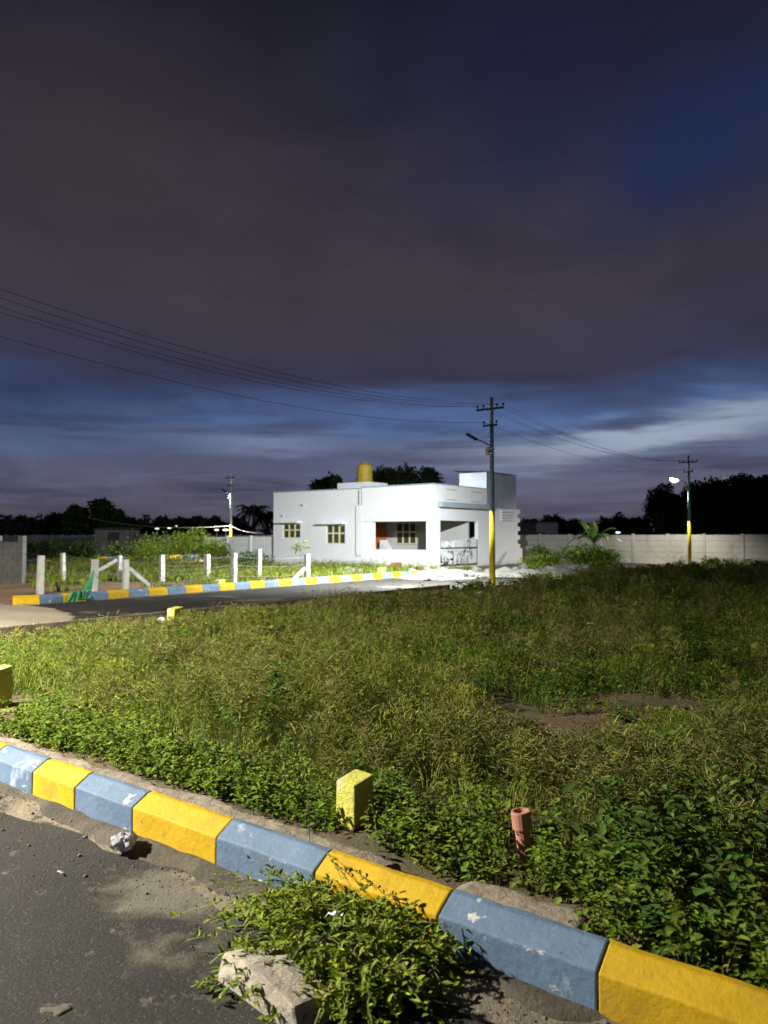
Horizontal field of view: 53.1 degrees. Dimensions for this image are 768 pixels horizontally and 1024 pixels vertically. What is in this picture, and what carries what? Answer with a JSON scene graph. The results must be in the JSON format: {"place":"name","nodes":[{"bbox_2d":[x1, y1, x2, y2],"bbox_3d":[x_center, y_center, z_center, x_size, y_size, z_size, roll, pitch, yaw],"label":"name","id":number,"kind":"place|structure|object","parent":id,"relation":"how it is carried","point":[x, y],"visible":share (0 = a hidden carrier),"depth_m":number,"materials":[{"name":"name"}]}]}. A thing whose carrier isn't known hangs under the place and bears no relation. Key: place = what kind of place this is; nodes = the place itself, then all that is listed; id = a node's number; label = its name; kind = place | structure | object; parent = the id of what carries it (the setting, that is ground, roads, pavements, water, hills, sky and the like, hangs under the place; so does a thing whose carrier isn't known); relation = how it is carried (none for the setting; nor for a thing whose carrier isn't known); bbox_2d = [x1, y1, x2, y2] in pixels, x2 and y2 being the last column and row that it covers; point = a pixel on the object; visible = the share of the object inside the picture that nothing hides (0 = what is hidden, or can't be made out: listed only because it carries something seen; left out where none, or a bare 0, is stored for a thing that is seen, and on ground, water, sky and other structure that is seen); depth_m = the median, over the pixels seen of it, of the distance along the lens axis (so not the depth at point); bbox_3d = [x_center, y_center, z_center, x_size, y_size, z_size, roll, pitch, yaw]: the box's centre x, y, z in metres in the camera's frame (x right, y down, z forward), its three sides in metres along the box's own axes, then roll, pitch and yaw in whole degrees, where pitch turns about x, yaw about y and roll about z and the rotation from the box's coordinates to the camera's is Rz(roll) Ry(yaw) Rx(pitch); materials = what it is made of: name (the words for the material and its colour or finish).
{"place":"outdoors","nodes":[
{"label":"outdoors","id":0,"kind":"place"},
{"bbox_2d":[0,812,494,1023],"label":"road","id":1,"kind":"structure","parent":0,"point":[163,970],"depth_m":3.02,"materials":[{"name":"asphalt"}]},
{"bbox_2d":[40,951,72,1021],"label":"stones","id":2,"kind":"object","parent":1,"relation":"on","point":[61,1009],"visible":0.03,"depth_m":2.59,"materials":[{"name":"stone"}]},
{"bbox_2d":[218,947,343,1023],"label":"broken block","id":3,"kind":"object","parent":1,"relation":"on","point":[278,982],"depth_m":2.58,"materials":[{"name":"concrete"}]},
{"bbox_2d":[0,782,608,1022],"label":"gutter dirt","id":4,"kind":"structure","parent":1,"relation":"on","point":[542,1002],"depth_m":3.53,"materials":[{"name":"soil"}]},
{"bbox_2d":[109,830,138,851],"bbox_3d":[-1.312,1.648,3.868,0.137,0.084,0.152,0,-2,0],"label":"rock","id":5,"kind":"object","parent":4,"relation":"on","point":[122,841],"visible":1,"depth_m":3.83,"materials":[{"name":"stone"}]},
{"bbox_2d":[0,793,609,1023],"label":"gravel","id":6,"kind":"structure","parent":1,"relation":"on","point":[240,919],"depth_m":3.45,"materials":[{"name":"gravel"}]},
{"bbox_2d":[0,792,618,1023],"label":"roadside dust","id":7,"kind":"object","parent":1,"relation":"on","point":[482,994],"visible":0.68,"depth_m":2.74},
{"bbox_2d":[170,848,474,1023],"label":"weed heap","id":8,"kind":"object","parent":1,"relation":"on","point":[303,899],"visible":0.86,"depth_m":2.77,"materials":[{"name":"green plant"}]},
{"bbox_2d":[0,560,589,603],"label":"fenced plot soil","id":9,"kind":"structure","parent":0,"point":[8,591],"depth_m":23.89,"materials":[{"name":"soil"}]},
{"bbox_2d":[0,536,26,582],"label":"block wall","id":10,"kind":"structure","parent":9,"relation":"on","point":[12,562],"depth_m":25.30,"materials":[{"name":"concrete"}]},
{"bbox_2d":[91,559,98,590],"bbox_3d":[-7.623,1.886,20.209,0.156,1.275,0.155,0,-2,39],"label":"fence post","id":11,"kind":"object","parent":9,"relation":"on","point":[95,565],"visible":0.53,"depth_m":20.17,"materials":[{"name":"concrete"}]},
{"bbox_2d":[67,570,93,602],"bbox_3d":[-7.341,1.780,18.987,0.318,0.716,2.503,0,-2,-6],"label":"shade net","id":12,"kind":"object","parent":11,"relation":"hanging from","point":[75,596],"visible":0.98,"depth_m":18.56,"materials":[{"name":"fabric"}]},
{"bbox_2d":[77,556,121,581],"bbox_3d":[-9.630,2.091,26.002,1.474,1.227,0.167,0,-2,-10],"label":"fence post","id":13,"kind":"object","parent":9,"relation":"on","point":[119,560],"visible":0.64,"depth_m":26.06,"materials":[{"name":"concrete"}]},
{"bbox_2d":[96,530,182,563],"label":"shrub","id":14,"kind":"object","parent":9,"relation":"on","point":[149,555],"visible":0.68,"depth_m":42.41,"materials":[{"name":"green plant"}]},
{"bbox_2d":[164,526,218,562],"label":"shrub","id":15,"kind":"object","parent":9,"relation":"on","point":[199,547],"visible":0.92,"depth_m":44.13,"materials":[{"name":"green plant"}]},
{"bbox_2d":[26,555,475,591],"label":"plot grass","id":16,"kind":"structure","parent":9,"relation":"on","point":[320,569],"depth_m":29.55,"materials":[{"name":"plant"}]},
{"bbox_2d":[28,563,675,619],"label":"side road","id":17,"kind":"structure","parent":0,"point":[125,606],"depth_m":19.84,"materials":[{"name":"asphalt"}]},
{"bbox_2d":[0,603,74,626],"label":"sand apron","id":18,"kind":"object","parent":17,"relation":"on","point":[12,615],"visible":0.76,"depth_m":15.16,"materials":[{"name":"sand"}]},
{"bbox_2d":[0,549,767,988],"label":"vacant lot","id":19,"kind":"structure","parent":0,"point":[360,839],"depth_m":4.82,"materials":[{"name":"plant"}]},
{"bbox_2d":[0,664,11,707],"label":"boundary marker","id":20,"kind":"object","parent":19,"relation":"on","point":[5,681],"visible":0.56,"depth_m":6.82,"materials":[{"name":"yellow paint"}]},
{"bbox_2d":[256,660,287,753],"bbox_3d":[-0.767,1.356,5.292,0.231,0.652,0.194,1,-2,-24],"label":"tall weed","id":21,"kind":"object","parent":19,"relation":"on","point":[274,673],"visible":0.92,"depth_m":5.30,"materials":[{"name":"green plant"}]},
{"bbox_2d":[336,769,373,830],"bbox_3d":[-0.151,1.552,3.974,0.145,0.383,0.145,-2,-2,45],"label":"boundary marker","id":22,"kind":"object","parent":19,"relation":"on","point":[354,789],"visible":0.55,"depth_m":3.93,"materials":[{"name":"yellow paint"}]},
{"bbox_2d":[0,556,767,989],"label":"leafy weeds","id":23,"kind":"object","parent":19,"relation":"on","point":[82,728],"visible":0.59,"depth_m":5.42,"materials":[{"name":"green plant"}]},
{"bbox_2d":[511,807,533,861],"bbox_3d":[0.657,1.580,3.585,0.093,0.369,0.092,-8,-3,37],"label":"pipe stub","id":24,"kind":"object","parent":19,"relation":"on","point":[521,822],"visible":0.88,"depth_m":3.56,"materials":[{"name":"ceramic"}]},
{"bbox_2d":[553,729,767,983],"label":"broadleaf weeds","id":25,"kind":"object","parent":19,"relation":"on","point":[651,849],"visible":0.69,"depth_m":3.15,"materials":[{"name":"green plant"}]},
{"bbox_2d":[0,0,767,533],"label":"sky","id":26,"kind":"structure","parent":0,"point":[555,212],"materials":[{"name":"blue"}]},
{"bbox_2d":[26,540,765,563],"bbox_3d":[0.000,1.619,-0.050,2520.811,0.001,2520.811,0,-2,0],"label":"ground","id":27,"kind":"structure","parent":0,"point":[33,556],"depth_m":66.14,"materials":[{"name":"soil"}]},
{"bbox_2d":[0,514,23,534],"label":"tree","id":28,"kind":"object","parent":27,"relation":"on","point":[6,521],"visible":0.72,"depth_m":93.29,"materials":[{"name":"green plant"}]},
{"bbox_2d":[3,514,43,534],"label":"tree","id":29,"kind":"object","parent":27,"relation":"on","point":[27,524],"visible":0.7,"depth_m":94.09,"materials":[{"name":"green plant"}]},
{"bbox_2d":[0,745,51,793],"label":"kerb block","id":30,"kind":"structure","parent":27,"relation":"on","point":[19,767],"depth_m":4.79,"materials":[{"name":"blue paint"}]},
{"bbox_2d":[12,595,39,604],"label":"kerb block","id":31,"kind":"structure","parent":27,"relation":"on","point":[26,599],"depth_m":17.66,"materials":[{"name":"yellow paint"}]},
{"bbox_2d":[7,621,62,633],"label":"kerb block","id":32,"kind":"structure","parent":27,"relation":"on","point":[32,627],"depth_m":11.99,"materials":[{"name":"concrete"}]},
{"bbox_2d":[36,555,44,593],"bbox_3d":[-9.141,1.845,20.427,0.156,1.371,0.158,0,-2,45],"label":"fence post","id":33,"kind":"object","parent":27,"relation":"on","point":[40,574],"visible":0.68,"depth_m":20.38,"materials":[{"name":"concrete"}]},
{"bbox_2d":[26,538,64,560],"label":"shrub","id":34,"kind":"object","parent":27,"relation":"on","point":[35,547],"visible":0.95,"depth_m":43.80,"materials":[{"name":"green plant"}]},
{"bbox_2d":[39,593,62,604],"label":"kerb block","id":35,"kind":"structure","parent":27,"relation":"on","point":[50,598],"depth_m":18.02,"materials":[{"name":"blue paint"}]},
{"bbox_2d":[30,511,73,534],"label":"tree","id":36,"kind":"object","parent":27,"relation":"on","point":[51,525],"visible":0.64,"depth_m":93.46,"materials":[{"name":"green plant"}]},
{"bbox_2d":[33,759,93,809],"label":"kerb block","id":37,"kind":"structure","parent":27,"relation":"on","point":[54,780],"depth_m":4.53,"materials":[{"name":"yellow paint"}]},
{"bbox_2d":[57,503,94,541],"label":"tree","id":38,"kind":"object","parent":27,"relation":"on","point":[74,520],"visible":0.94,"depth_m":81.19,"materials":[{"name":"green plant"}]},
{"bbox_2d":[51,538,106,561],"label":"shrub","id":39,"kind":"object","parent":27,"relation":"on","point":[81,548],"visible":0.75,"depth_m":45.49,"materials":[{"name":"green plant"}]},
{"bbox_2d":[86,590,107,600],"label":"kerb block","id":40,"kind":"structure","parent":27,"relation":"on","point":[99,595],"depth_m":19.00,"materials":[{"name":"blue paint"}]},
{"bbox_2d":[86,497,128,529],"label":"tree","id":41,"kind":"object","parent":27,"relation":"on","point":[101,509],"visible":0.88,"depth_m":79.31,"materials":[{"name":"green plant"}]},
{"bbox_2d":[75,773,151,830],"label":"kerb block","id":42,"kind":"structure","parent":27,"relation":"on","point":[107,799],"depth_m":4.22,"materials":[{"name":"blue paint"}]},
{"bbox_2d":[92,528,141,555],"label":"pump shed","id":43,"kind":"structure","parent":27,"relation":"on","point":[107,536],"depth_m":61.96,"materials":[{"name":"concrete"}]},
{"bbox_2d":[108,532,118,555],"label":"door","id":44,"kind":"structure","parent":43,"relation":"in","point":[113,536],"depth_m":61.91,"materials":[{"name":"metal"}]},
{"bbox_2d":[106,589,128,599],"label":"kerb block","id":45,"kind":"structure","parent":27,"relation":"on","point":[118,594],"depth_m":19.44,"materials":[{"name":"yellow paint"}]},
{"bbox_2d":[122,559,152,588],"bbox_3d":[-6.784,1.941,21.436,1.061,1.247,0.153,2,-3,-44],"label":"fence post","id":46,"kind":"object","parent":27,"relation":"on","point":[126,568],"visible":0.57,"depth_m":21.11,"materials":[{"name":"concrete"}]},
{"bbox_2d":[127,588,148,597],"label":"kerb block","id":47,"kind":"structure","parent":27,"relation":"on","point":[139,592],"depth_m":19.93,"materials":[{"name":"blue paint"}]},
{"bbox_2d":[135,514,156,534],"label":"tree","id":48,"kind":"object","parent":27,"relation":"on","point":[142,524],"visible":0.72,"depth_m":94.23,"materials":[{"name":"green plant"}]},
{"bbox_2d":[121,536,177,560],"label":"shrub","id":49,"kind":"object","parent":27,"relation":"on","point":[163,542],"visible":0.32,"depth_m":46.60,"materials":[{"name":"green plant"}]},
{"bbox_2d":[152,514,177,534],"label":"tree","id":50,"kind":"object","parent":27,"relation":"on","point":[160,522],"visible":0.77,"depth_m":94.11,"materials":[{"name":"green plant"}]},
{"bbox_2d":[167,516,191,534],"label":"tree","id":51,"kind":"object","parent":27,"relation":"on","point":[179,521],"visible":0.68,"depth_m":94.40,"materials":[{"name":"green plant"}]},
{"bbox_2d":[133,791,234,863],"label":"kerb block","id":52,"kind":"structure","parent":27,"relation":"on","point":[187,827],"depth_m":3.85,"materials":[{"name":"yellow paint"}]},
{"bbox_2d":[186,515,211,542],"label":"tree","id":53,"kind":"object","parent":27,"relation":"on","point":[197,521],"visible":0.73,"depth_m":94.02,"materials":[{"name":"green plant"}]},
{"bbox_2d":[205,515,227,534],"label":"tree","id":54,"kind":"object","parent":27,"relation":"on","point":[214,522],"visible":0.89,"depth_m":94.49,"materials":[{"name":"green plant"}]},
{"bbox_2d":[200,537,238,561],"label":"shrub","id":55,"kind":"object","parent":27,"relation":"on","point":[222,549],"visible":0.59,"depth_m":44.37,"materials":[{"name":"green plant"}]},
{"bbox_2d":[203,536,272,562],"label":"compound wall","id":56,"kind":"structure","parent":27,"relation":"on","point":[264,544],"depth_m":44.01,"materials":[{"name":"white paint"}]},
{"bbox_2d":[226,516,251,534],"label":"tree","id":57,"kind":"object","parent":27,"relation":"on","point":[242,532],"visible":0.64,"depth_m":94.57,"materials":[{"name":"green plant"}]},
{"bbox_2d":[228,504,272,534],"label":"palm tree","id":58,"kind":"object","parent":27,"relation":"on","point":[252,510],"visible":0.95,"depth_m":77.79,"materials":[{"name":"green plant"}]},
{"bbox_2d":[229,547,274,567],"bbox_3d":[-6.683,2.364,37.966,1.965,1.265,2.392,-1,-2,25],"label":"shrub","id":59,"kind":"object","parent":27,"relation":"on","point":[252,556],"visible":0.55,"depth_m":37.69,"materials":[{"name":"green plant"}]},
{"bbox_2d":[217,818,331,887],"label":"kerb block","id":60,"kind":"structure","parent":27,"relation":"on","point":[239,840],"depth_m":3.49,"materials":[{"name":"blue paint"}]},
{"bbox_2d":[0,734,593,933],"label":"concrete strip","id":61,"kind":"object","parent":27,"relation":"on","point":[513,898],"visible":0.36,"depth_m":3.65,"materials":[{"name":"concrete"}]},
{"bbox_2d":[291,554,309,578],"bbox_3d":[-2.832,2.035,25.195,0.882,1.286,0.174,1,-2,-37],"label":"fence post","id":62,"kind":"object","parent":27,"relation":"on","point":[305,569],"visible":0.62,"depth_m":25.34,"materials":[{"name":"concrete"}]},
{"bbox_2d":[307,471,347,489],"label":"tree","id":63,"kind":"object","parent":27,"relation":"on","point":[331,481],"visible":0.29,"depth_m":61.19,"materials":[{"name":"green plant"}]},
{"bbox_2d":[0,522,676,545],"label":"distant wood","id":64,"kind":"object","parent":27,"relation":"on","point":[588,524],"depth_m":134.69,"materials":[{"name":"green plant"}]},
{"bbox_2d":[0,534,767,563],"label":"compound wall","id":65,"kind":"structure","parent":27,"relation":"on","point":[753,547],"depth_m":44.65,"materials":[{"name":"concrete"}]},
{"bbox_2d":[315,850,453,944],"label":"kerb block","id":66,"kind":"structure","parent":27,"relation":"on","point":[432,896],"depth_m":3.10,"materials":[{"name":"yellow paint"}]},
{"bbox_2d":[356,464,415,484],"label":"tree","id":67,"kind":"object","parent":27,"relation":"on","point":[378,476],"visible":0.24,"depth_m":62.24,"materials":[{"name":"green plant"}]},
{"bbox_2d":[273,471,521,567],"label":"house","id":68,"kind":"structure","parent":27,"relation":"on","point":[415,524],"depth_m":39.66,"materials":[{"name":"white paint"}]},
{"bbox_2d":[283,523,299,537],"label":"window","id":69,"kind":"structure","parent":68,"relation":"in","point":[289,530],"depth_m":41.79,"materials":[{"name":"beige glass"}]},
{"bbox_2d":[327,525,344,543],"bbox_3d":[-2.466,1.163,39.877,1.265,0.995,0.090,-1,-2,37],"label":"window","id":70,"kind":"structure","parent":68,"relation":"in","point":[335,533],"depth_m":39.88,"materials":[{"name":"beige glass"}]},
{"bbox_2d":[357,462,372,481],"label":"water tank","id":71,"kind":"object","parent":68,"relation":"on","point":[364,472],"visible":0.91,"depth_m":40.95,"materials":[{"name":"yellow plastic"}]},
{"bbox_2d":[376,523,386,548],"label":"door","id":72,"kind":"structure","parent":68,"relation":"in","point":[381,528],"depth_m":42.11,"materials":[{"name":"wood"}]},
{"bbox_2d":[396,522,416,543],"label":"window","id":73,"kind":"structure","parent":68,"relation":"in","point":[406,533],"depth_m":41.06,"materials":[{"name":"beige glass"}]},
{"bbox_2d":[380,462,445,484],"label":"tree","id":74,"kind":"object","parent":27,"relation":"on","point":[407,475],"visible":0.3,"depth_m":61.49,"materials":[{"name":"green plant"}]},
{"bbox_2d":[466,397,503,585],"bbox_3d":[3.094,-0.456,23.328,1.362,6.050,0.234,-1,-2,37],"label":"utility pole","id":75,"kind":"object","parent":27,"relation":"on","point":[490,453],"visible":0.94,"depth_m":23.16,"materials":[{"name":"yellow paint"}]},
{"bbox_2d":[0,312,468,406],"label":"power cable","id":76,"kind":"object","parent":75,"relation":"attached to","point":[220,373],"visible":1,"depth_m":14.39,"materials":[{"name":"metal"}]},
{"bbox_2d":[0,336,474,422],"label":"power cable","id":77,"kind":"object","parent":75,"relation":"attached to","point":[227,393],"visible":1,"depth_m":14.58,"materials":[{"name":"metal"}]},
{"bbox_2d":[0,307,476,406],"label":"power cable","id":78,"kind":"object","parent":75,"relation":"attached to","point":[209,366],"visible":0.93,"depth_m":14.53,"materials":[{"name":"metal"}]},
{"bbox_2d":[1,298,489,404],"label":"power cable","id":79,"kind":"object","parent":75,"relation":"attached to","point":[227,365],"visible":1,"depth_m":13.89,"materials":[{"name":"metal"}]},
{"bbox_2d":[1,289,502,403],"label":"power cable","id":80,"kind":"object","parent":75,"relation":"attached to","point":[228,359],"visible":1,"depth_m":13.71,"materials":[{"name":"metal"}]},
{"bbox_2d":[479,567,548,577],"bbox_3d":[5.161,2.402,30.908,3.200,0.423,4.800,-1,-2,37],"label":"rubble heap","id":81,"kind":"object","parent":27,"relation":"on","point":[504,571],"visible":0.59,"depth_m":30.25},
{"bbox_2d":[439,889,609,1009],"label":"kerb block","id":82,"kind":"structure","parent":27,"relation":"on","point":[564,961],"depth_m":2.70,"materials":[{"name":"blue paint"}]},
{"bbox_2d":[515,553,557,568],"bbox_3d":[7.061,2.408,35.664,2.072,1.092,1.490,0,-2,0],"label":"shrub","id":83,"kind":"object","parent":27,"relation":"on","point":[542,562],"visible":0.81,"depth_m":35.50,"materials":[{"name":"green plant"}]},
{"bbox_2d":[518,521,559,545],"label":"cement sheet shed","id":84,"kind":"structure","parent":27,"relation":"on","point":[538,528],"depth_m":65.99,"materials":[{"name":"concrete"}]},
{"bbox_2d":[528,543,565,566],"bbox_3d":[7.966,2.164,37.539,1.834,1.333,2.203,0,-2,0],"label":"shrub","id":85,"kind":"object","parent":27,"relation":"on","point":[540,550],"visible":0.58,"depth_m":37.25,"materials":[{"name":"green plant"}]},
{"bbox_2d":[537,513,570,534],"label":"tree","id":86,"kind":"object","parent":27,"relation":"on","point":[562,523],"visible":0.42,"depth_m":108.51,"materials":[{"name":"green plant"}]},
{"bbox_2d":[535,563,583,572],"bbox_3d":[8.000,2.498,34.225,2.600,0.435,6.000,-1,-2,37],"label":"rubble heap","id":87,"kind":"object","parent":27,"relation":"on","point":[562,567],"visible":0.3,"depth_m":33.02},
{"bbox_2d":[560,517,584,545],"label":"tree","id":88,"kind":"object","parent":27,"relation":"on","point":[575,526],"visible":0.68,"depth_m":109.31,"materials":[{"name":"green plant"}]},
{"bbox_2d":[552,541,605,566],"bbox_3d":[9.356,2.186,36.138,3.209,1.642,2.210,1,-2,-37],"label":"shrub","id":89,"kind":"object","parent":27,"relation":"on","point":[572,553],"visible":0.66,"depth_m":35.95,"materials":[{"name":"green plant"}]},
{"bbox_2d":[568,522,622,547],"bbox_3d":[10.940,1.704,39.904,2.720,2.462,2.418,-1,-2,37],"label":"banana plant","id":90,"kind":"object","parent":27,"relation":"on","point":[592,532],"visible":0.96,"depth_m":39.85,"materials":[{"name":"green plant"}]},
{"bbox_2d":[585,544,626,568],"bbox_3d":[10.274,2.149,36.106,2.019,1.269,2.284,0,-2,0],"label":"shrub","id":91,"kind":"object","parent":27,"relation":"on","point":[603,556],"visible":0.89,"depth_m":35.54,"materials":[{"name":"green plant"}]},
{"bbox_2d":[596,515,620,534],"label":"tree","id":92,"kind":"object","parent":27,"relation":"on","point":[604,524],"visible":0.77,"depth_m":108.72,"materials":[{"name":"green plant"}]},
{"bbox_2d":[612,511,630,534],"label":"tree","id":93,"kind":"object","parent":27,"relation":"on","point":[622,521],"visible":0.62,"depth_m":109.29,"materials":[{"name":"green plant"}]},
{"bbox_2d":[633,516,652,540],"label":"tree","id":94,"kind":"object","parent":27,"relation":"on","point":[644,530],"visible":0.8,"depth_m":109.09,"materials":[{"name":"green plant"}]},
{"bbox_2d":[641,482,677,540],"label":"tree","id":95,"kind":"object","parent":27,"relation":"on","point":[656,500],"visible":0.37,"depth_m":71.05,"materials":[{"name":"green plant"}]},
{"bbox_2d":[655,486,695,552],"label":"tree","id":96,"kind":"object","parent":27,"relation":"on","point":[674,504],"visible":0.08,"depth_m":66.95,"materials":[{"name":"green plant"}]},
{"bbox_2d":[599,940,767,1023],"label":"kerb block","id":97,"kind":"structure","parent":27,"relation":"on","point":[637,986],"depth_m":2.41,"materials":[{"name":"yellow paint"}]},
{"bbox_2d":[651,506,715,546],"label":"tree","id":98,"kind":"object","parent":27,"relation":"on","point":[669,521],"visible":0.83,"depth_m":53.89,"materials":[{"name":"green plant"}]},
{"bbox_2d":[670,455,696,561],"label":"utility pole","id":99,"kind":"object","parent":27,"relation":"on","point":[687,485],"visible":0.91,"depth_m":40.06,"materials":[{"name":"yellow paint"}]},
{"bbox_2d":[676,475,731,534],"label":"tree","id":100,"kind":"object","parent":27,"relation":"on","point":[699,490],"visible":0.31,"depth_m":61.86,"materials":[{"name":"green plant"}]},
{"bbox_2d":[705,470,767,533],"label":"tree","id":101,"kind":"object","parent":27,"relation":"on","point":[734,497],"visible":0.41,"depth_m":59.05,"materials":[{"name":"green plant"}]},
{"bbox_2d":[735,474,767,533],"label":"tree","id":102,"kind":"object","parent":27,"relation":"on","point":[760,501],"visible":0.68,"depth_m":57.42,"materials":[{"name":"green plant"}]},
{"bbox_2d":[447,565,634,577],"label":"driveway","id":103,"kind":"structure","parent":0,"point":[485,566],"depth_m":35.05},
{"bbox_2d":[397,568,483,579],"bbox_3d":[2.500,2.373,29.941,3.200,0.421,5.200,-1,-2,37],"label":"rubble heap","id":104,"kind":"object","parent":103,"relation":"on","point":[451,574],"visible":0.66,"depth_m":28.90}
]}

